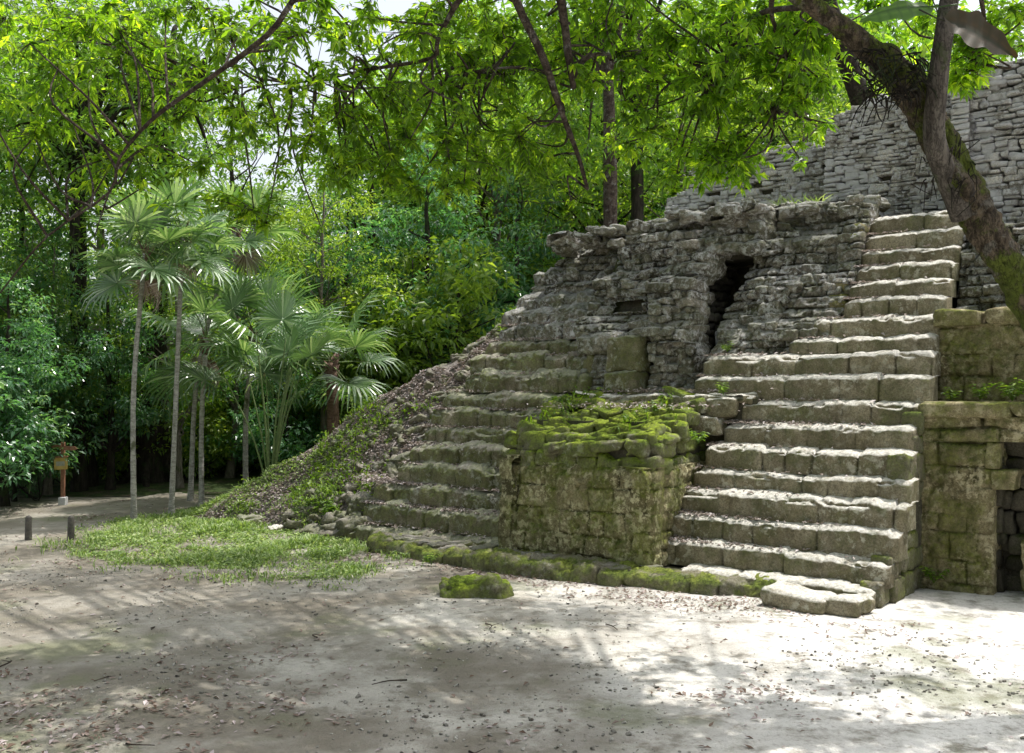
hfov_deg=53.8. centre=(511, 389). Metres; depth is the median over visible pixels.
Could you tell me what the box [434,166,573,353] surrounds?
forest tree
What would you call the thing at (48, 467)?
forest shrub
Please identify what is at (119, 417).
forest shrub
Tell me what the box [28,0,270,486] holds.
forest tree
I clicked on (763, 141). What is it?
forest tree
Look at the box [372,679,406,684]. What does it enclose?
fallen twig
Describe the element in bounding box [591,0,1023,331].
leaning tree
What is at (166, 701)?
fallen leaves
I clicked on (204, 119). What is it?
forest tree
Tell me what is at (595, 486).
masonry pier
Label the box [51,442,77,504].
signpost
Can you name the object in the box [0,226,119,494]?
forest tree
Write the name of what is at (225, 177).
distant tree
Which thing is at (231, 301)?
fan palm
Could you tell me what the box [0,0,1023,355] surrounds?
sky
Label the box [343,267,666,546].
stone staircase
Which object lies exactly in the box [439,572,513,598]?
boulder
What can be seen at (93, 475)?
forest tree
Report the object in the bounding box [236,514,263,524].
boulder
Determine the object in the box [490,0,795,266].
distant tree
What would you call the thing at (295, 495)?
weeds
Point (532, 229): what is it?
distant tree
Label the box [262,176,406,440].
forest tree
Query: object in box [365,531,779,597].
kerb step
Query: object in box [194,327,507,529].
mound
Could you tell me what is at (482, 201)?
forest tree
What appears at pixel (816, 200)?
grass tuft
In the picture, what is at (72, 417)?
forest shrub
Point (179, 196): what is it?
fan palm
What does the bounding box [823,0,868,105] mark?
shade tree
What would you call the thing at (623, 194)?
distant tree
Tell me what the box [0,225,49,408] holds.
forest tree
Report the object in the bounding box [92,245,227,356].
distant tree
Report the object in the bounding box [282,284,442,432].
forest shrub
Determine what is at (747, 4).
distant tree
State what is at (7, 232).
distant tree
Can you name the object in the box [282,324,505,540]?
rubble
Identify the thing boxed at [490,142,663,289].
distant tree
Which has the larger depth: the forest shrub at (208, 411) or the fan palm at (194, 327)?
the forest shrub at (208, 411)
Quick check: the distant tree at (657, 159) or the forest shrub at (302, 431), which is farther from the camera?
the distant tree at (657, 159)
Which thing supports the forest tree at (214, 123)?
on the ground at (650, 640)
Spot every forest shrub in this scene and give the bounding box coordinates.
[0,340,123,488]
[0,358,106,501]
[0,370,57,487]
[45,358,180,476]
[54,365,129,474]
[70,383,158,480]
[93,341,188,464]
[146,380,242,478]
[157,362,277,475]
[168,347,288,470]
[179,355,276,473]
[205,372,309,472]
[211,303,353,462]
[221,369,344,464]
[267,312,351,445]
[278,386,340,463]
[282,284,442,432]
[322,240,485,399]
[363,229,518,393]
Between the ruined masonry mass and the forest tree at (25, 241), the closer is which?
the ruined masonry mass
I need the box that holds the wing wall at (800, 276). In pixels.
[703,194,890,363]
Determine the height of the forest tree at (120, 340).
7.970 m
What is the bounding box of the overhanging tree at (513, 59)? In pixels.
[0,0,724,293]
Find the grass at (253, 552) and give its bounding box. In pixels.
[8,424,431,590]
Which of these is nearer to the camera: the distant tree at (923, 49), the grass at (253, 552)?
the grass at (253, 552)
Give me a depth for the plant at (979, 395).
14.00 m
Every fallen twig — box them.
[125,742,153,745]
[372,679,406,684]
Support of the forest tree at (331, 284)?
on the ground at (650, 640)
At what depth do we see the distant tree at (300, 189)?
46.86 m
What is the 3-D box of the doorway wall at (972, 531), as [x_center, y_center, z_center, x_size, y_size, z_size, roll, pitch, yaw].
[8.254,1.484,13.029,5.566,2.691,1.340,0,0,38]
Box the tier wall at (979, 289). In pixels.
[956,222,1023,310]
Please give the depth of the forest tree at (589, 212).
35.48 m
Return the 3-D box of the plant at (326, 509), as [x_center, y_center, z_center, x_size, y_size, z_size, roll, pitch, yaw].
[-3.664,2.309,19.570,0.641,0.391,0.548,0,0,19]
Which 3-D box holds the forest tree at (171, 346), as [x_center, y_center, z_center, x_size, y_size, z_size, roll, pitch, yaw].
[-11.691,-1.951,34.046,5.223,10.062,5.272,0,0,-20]
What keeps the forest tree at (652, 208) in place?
on the ground at (650, 640)
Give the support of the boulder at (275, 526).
on the ground at (650, 640)
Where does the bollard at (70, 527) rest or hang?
on the ground at (650, 640)
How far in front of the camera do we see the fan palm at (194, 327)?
25.93 m
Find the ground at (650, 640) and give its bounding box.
[0,492,1023,752]
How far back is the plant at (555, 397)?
17.42 m
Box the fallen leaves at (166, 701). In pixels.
[0,499,1023,752]
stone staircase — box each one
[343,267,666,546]
[666,210,964,617]
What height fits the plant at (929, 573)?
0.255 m
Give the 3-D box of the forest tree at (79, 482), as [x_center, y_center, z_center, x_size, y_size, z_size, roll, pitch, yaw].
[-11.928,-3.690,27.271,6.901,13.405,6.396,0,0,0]
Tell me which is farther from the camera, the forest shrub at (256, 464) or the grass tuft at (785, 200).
the forest shrub at (256, 464)
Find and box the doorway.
[996,442,1023,592]
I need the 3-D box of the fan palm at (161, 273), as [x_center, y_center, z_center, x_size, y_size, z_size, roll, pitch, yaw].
[-7.893,-0.705,21.759,3.020,7.316,3.292,0,0,0]
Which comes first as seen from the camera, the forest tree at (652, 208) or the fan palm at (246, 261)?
the fan palm at (246, 261)
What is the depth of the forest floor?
27.96 m
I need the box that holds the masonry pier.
[497,386,710,566]
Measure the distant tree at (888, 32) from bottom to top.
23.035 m
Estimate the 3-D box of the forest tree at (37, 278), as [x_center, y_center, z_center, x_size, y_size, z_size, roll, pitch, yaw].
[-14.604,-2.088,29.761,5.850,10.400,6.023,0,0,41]
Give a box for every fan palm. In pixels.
[75,186,216,519]
[104,165,250,513]
[119,262,280,505]
[156,269,359,472]
[157,259,323,482]
[171,176,305,500]
[249,288,404,434]
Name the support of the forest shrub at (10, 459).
on the ground at (650, 640)
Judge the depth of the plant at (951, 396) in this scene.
14.31 m
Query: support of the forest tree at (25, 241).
on the ground at (650, 640)
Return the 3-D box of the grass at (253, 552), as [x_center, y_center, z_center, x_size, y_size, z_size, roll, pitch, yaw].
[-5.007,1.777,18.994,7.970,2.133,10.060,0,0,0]
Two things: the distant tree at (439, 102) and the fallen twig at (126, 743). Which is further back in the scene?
the distant tree at (439, 102)
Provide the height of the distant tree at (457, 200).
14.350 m
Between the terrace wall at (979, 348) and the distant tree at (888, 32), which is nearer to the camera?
the terrace wall at (979, 348)
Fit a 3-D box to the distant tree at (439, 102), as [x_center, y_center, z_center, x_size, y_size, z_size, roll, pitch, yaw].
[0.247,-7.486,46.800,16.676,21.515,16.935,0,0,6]
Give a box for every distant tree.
[0,196,115,335]
[0,206,54,322]
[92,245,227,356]
[169,175,327,358]
[278,174,450,310]
[291,33,582,311]
[336,166,424,285]
[341,0,689,330]
[353,137,572,315]
[424,0,732,291]
[446,177,591,300]
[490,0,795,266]
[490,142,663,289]
[594,0,867,220]
[645,0,965,208]
[762,6,1014,143]
[833,0,1023,112]
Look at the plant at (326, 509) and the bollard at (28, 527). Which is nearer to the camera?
the bollard at (28, 527)
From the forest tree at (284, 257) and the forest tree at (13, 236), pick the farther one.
the forest tree at (284, 257)
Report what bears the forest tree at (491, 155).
on the ground at (650, 640)
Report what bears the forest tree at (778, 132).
on the ground at (650, 640)
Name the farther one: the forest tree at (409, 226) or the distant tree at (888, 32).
the distant tree at (888, 32)
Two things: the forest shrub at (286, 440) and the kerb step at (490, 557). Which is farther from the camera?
the forest shrub at (286, 440)
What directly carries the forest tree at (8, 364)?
on the ground at (650, 640)
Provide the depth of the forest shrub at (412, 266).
29.89 m
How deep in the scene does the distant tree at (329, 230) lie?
44.45 m
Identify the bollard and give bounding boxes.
[25,515,31,540]
[67,515,74,539]
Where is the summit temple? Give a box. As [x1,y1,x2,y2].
[665,58,1023,303]
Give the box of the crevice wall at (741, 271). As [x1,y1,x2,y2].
[715,263,753,344]
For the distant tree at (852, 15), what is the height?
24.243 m
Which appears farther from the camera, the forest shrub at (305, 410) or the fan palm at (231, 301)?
the forest shrub at (305, 410)
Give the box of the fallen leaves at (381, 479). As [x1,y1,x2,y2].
[191,227,945,558]
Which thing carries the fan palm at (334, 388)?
on the mound
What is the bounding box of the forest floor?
[9,460,264,497]
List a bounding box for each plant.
[312,498,335,514]
[423,552,441,563]
[544,394,566,401]
[689,428,709,443]
[716,382,729,394]
[720,341,733,351]
[919,566,950,582]
[941,387,961,400]
[969,383,991,400]
[991,378,1023,400]
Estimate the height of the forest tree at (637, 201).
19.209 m
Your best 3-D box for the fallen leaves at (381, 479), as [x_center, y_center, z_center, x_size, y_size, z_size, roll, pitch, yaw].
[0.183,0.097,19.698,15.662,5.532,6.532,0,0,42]
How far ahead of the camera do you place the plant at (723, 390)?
15.98 m
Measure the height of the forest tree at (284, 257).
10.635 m
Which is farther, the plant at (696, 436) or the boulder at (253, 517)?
the boulder at (253, 517)
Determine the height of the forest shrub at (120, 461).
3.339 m
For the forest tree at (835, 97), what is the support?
on the ground at (650, 640)
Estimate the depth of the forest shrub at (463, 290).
28.95 m
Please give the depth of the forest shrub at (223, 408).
31.32 m
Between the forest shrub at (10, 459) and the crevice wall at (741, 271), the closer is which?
the crevice wall at (741, 271)
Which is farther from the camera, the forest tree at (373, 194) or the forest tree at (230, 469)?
the forest tree at (373, 194)
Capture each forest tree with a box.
[0,0,57,196]
[0,0,127,313]
[0,0,209,486]
[0,0,209,491]
[0,0,210,389]
[0,8,62,260]
[0,150,128,476]
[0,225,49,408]
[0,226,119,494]
[0,268,91,506]
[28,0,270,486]
[28,243,179,489]
[51,0,205,363]
[87,191,233,362]
[99,218,246,488]
[150,72,322,332]
[163,220,299,477]
[195,183,335,345]
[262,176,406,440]
[274,186,434,381]
[279,70,445,306]
[319,123,528,392]
[362,0,575,300]
[387,3,624,299]
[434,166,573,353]
[463,85,653,285]
[503,29,697,292]
[507,0,716,226]
[527,0,733,220]
[586,61,784,225]
[618,194,676,223]
[673,68,819,196]
[684,8,884,169]
[797,48,952,142]
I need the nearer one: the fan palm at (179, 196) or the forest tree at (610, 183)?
the fan palm at (179, 196)
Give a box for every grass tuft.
[772,191,799,205]
[794,193,832,202]
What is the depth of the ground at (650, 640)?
10.31 m
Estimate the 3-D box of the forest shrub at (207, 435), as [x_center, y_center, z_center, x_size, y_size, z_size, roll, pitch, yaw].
[-9.450,1.038,30.996,4.522,3.989,4.178,0,0,-10]
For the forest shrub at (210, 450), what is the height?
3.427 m
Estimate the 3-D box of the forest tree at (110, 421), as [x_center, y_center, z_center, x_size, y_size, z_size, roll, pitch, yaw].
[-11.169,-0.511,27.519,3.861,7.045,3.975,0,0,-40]
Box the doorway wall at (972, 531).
[918,400,1023,594]
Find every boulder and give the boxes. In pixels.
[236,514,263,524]
[267,524,285,531]
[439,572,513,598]
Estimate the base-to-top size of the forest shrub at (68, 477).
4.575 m
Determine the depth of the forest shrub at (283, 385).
32.57 m
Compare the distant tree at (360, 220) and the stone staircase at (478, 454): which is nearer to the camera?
the stone staircase at (478, 454)
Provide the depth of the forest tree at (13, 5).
33.25 m
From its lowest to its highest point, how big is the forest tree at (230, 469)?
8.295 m
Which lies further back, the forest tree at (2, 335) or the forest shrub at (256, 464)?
the forest shrub at (256, 464)
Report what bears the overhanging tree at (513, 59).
on the ground at (650, 640)
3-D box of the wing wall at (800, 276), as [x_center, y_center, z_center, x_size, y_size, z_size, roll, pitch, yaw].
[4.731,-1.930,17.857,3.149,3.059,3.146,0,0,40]
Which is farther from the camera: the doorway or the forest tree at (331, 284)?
the forest tree at (331, 284)
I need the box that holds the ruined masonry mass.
[531,196,779,394]
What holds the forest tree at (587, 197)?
on the ground at (650, 640)
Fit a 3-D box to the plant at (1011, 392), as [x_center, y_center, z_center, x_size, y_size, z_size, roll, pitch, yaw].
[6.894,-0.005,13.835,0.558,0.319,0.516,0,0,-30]
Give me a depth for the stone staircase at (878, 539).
14.73 m
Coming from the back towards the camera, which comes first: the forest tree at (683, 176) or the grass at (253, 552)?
the forest tree at (683, 176)
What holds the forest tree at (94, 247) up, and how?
on the ground at (650, 640)
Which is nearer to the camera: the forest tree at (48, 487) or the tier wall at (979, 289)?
the tier wall at (979, 289)
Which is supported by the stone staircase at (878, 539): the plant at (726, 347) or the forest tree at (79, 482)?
the plant at (726, 347)
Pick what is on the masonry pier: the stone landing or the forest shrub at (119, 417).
the stone landing
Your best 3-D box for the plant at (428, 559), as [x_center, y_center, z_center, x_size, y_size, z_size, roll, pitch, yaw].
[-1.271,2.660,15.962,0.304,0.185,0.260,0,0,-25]
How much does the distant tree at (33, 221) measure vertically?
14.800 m
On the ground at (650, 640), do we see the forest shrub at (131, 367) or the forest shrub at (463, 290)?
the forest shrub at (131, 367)
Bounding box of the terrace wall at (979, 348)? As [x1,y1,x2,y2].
[933,306,1023,401]
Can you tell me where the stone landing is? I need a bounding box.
[572,391,761,451]
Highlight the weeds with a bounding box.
[226,307,684,514]
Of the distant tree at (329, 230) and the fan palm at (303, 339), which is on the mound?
the fan palm at (303, 339)

